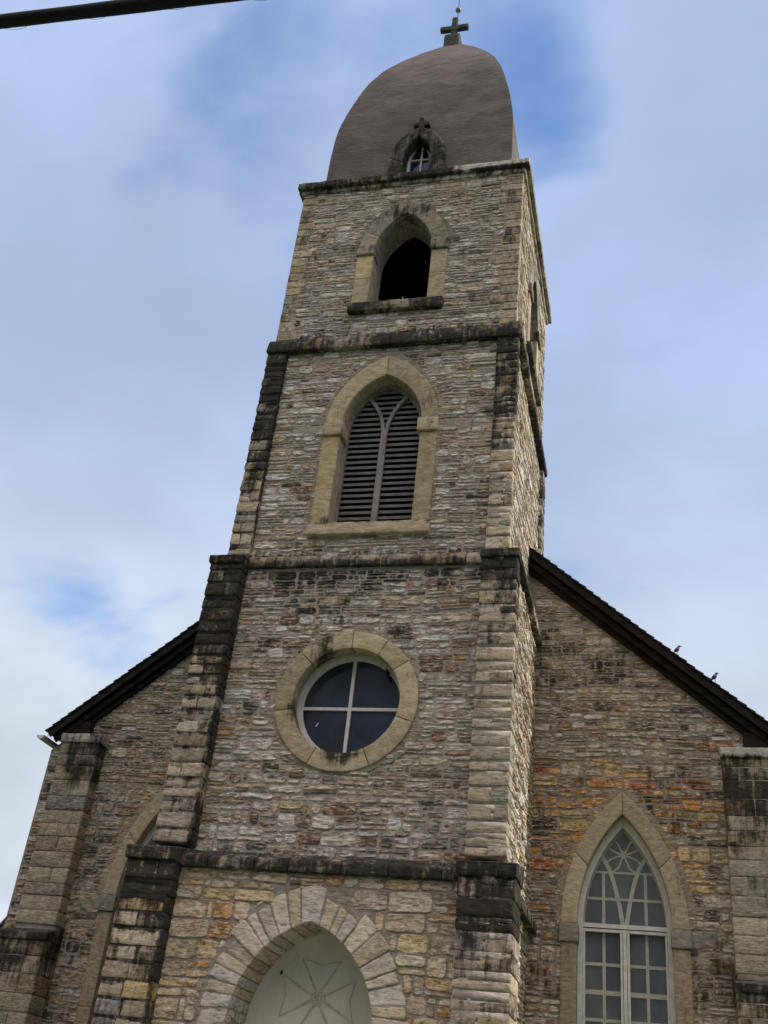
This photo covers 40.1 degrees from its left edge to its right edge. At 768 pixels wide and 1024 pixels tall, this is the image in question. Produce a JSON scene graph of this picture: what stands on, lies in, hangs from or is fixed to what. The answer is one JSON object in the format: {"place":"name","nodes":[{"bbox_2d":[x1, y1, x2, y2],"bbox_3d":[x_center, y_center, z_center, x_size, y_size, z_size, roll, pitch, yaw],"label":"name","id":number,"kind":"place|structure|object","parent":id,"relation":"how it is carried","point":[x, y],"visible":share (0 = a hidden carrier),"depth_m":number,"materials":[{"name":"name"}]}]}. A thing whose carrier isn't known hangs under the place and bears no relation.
{"place":"outdoors","nodes":[
{"label":"outdoors","id":0,"kind":"place"},
{"bbox_2d":[0,0,264,29],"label":"overhead cable","id":1,"kind":"object","parent":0,"point":[103,9],"visible":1,"depth_m":5.04,"materials":[{"name":"rubber"}]},
{"bbox_2d":[0,0,767,1023],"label":"church","id":2,"kind":"structure","parent":0,"point":[402,720],"depth_m":20.29,"materials":[{"name":"stone"}]},
{"bbox_2d":[674,645,681,652],"bbox_3d":[6.037,2.839,21.677,0.190,0.207,0.102,18,-33,-18],"label":"bird","id":3,"kind":"object","parent":2,"relation":"on","point":[677,648],"visible":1,"depth_m":21.64},
{"bbox_2d":[711,672,718,681],"bbox_3d":[6.658,3.327,21.199,0.102,0.207,0.190,-60,-70,57],"label":"bird","id":4,"kind":"object","parent":2,"relation":"on","point":[714,676],"visible":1,"depth_m":21.16},
{"bbox_2d":[0,0,767,921],"label":"sky","id":5,"kind":"structure","parent":0,"point":[153,165],"materials":[{"name":"blue"}]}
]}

